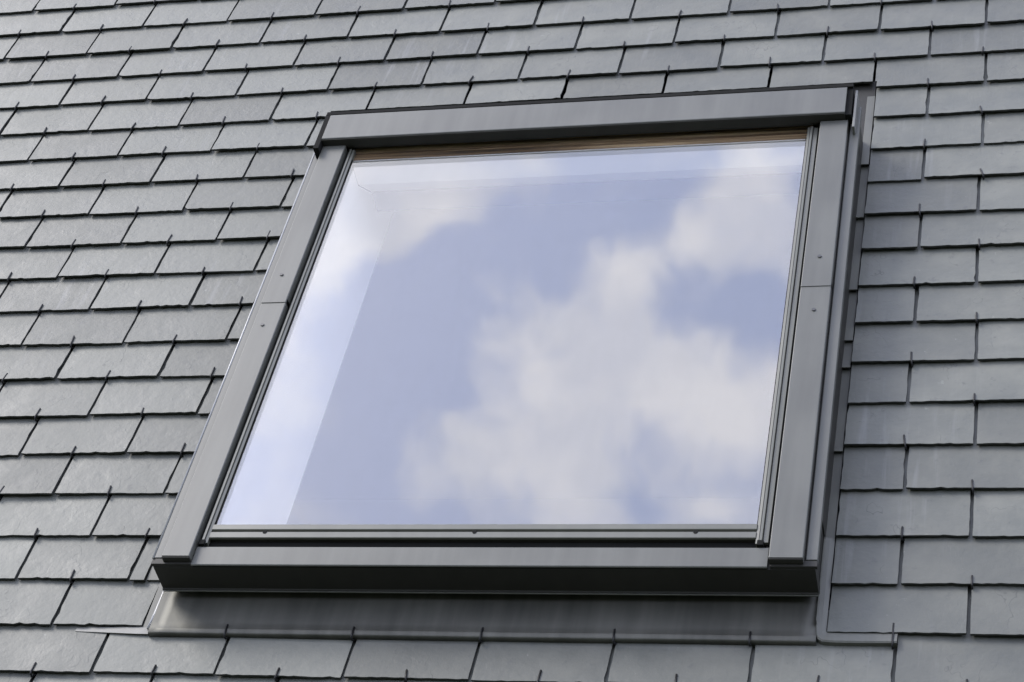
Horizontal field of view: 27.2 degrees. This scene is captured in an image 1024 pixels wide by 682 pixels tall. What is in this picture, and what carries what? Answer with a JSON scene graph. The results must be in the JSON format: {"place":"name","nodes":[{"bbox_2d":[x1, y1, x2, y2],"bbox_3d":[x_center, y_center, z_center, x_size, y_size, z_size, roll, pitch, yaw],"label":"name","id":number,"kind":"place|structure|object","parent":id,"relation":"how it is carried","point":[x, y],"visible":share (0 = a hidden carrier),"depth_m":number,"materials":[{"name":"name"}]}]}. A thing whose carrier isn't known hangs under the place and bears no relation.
{"place":"outdoors","nodes":[
{"label":"outdoors","id":0,"kind":"place"},
{"bbox_2d":[286,194,798,523],"bbox_3d":[0.227,0.949,4.941,4.000,3.900,2.427,-1,-48,15],"label":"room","id":1,"kind":"object","parent":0,"point":[597,363],"visible":0.14,"depth_m":6.87,"materials":[{"name":"glass"}]},
{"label":"wall","id":2,"kind":"structure","parent":0,"visible":0},
{"bbox_2d":[0,0,1023,681],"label":"roof","id":3,"kind":"structure","parent":2,"relation":"on","point":[156,158],"depth_m":4.15,"materials":[{"name":"stone"}]},
{"bbox_2d":[75,82,897,648],"bbox_3d":[0.044,-0.054,3.930,1.389,1.510,0.128,-1,-48,15],"label":"window flashing","id":4,"kind":"object","parent":3,"relation":"on","point":[729,620],"depth_m":3.46,"materials":[{"name":"grey metal"}]},
{"bbox_2d":[151,83,862,596],"bbox_3d":[0.065,0.017,3.951,1.123,1.306,0.289,-1,-48,15],"label":"roof window","id":5,"kind":"structure","parent":3,"relation":"attached to","point":[227,527],"depth_m":3.92,"materials":[{"name":"metal"}]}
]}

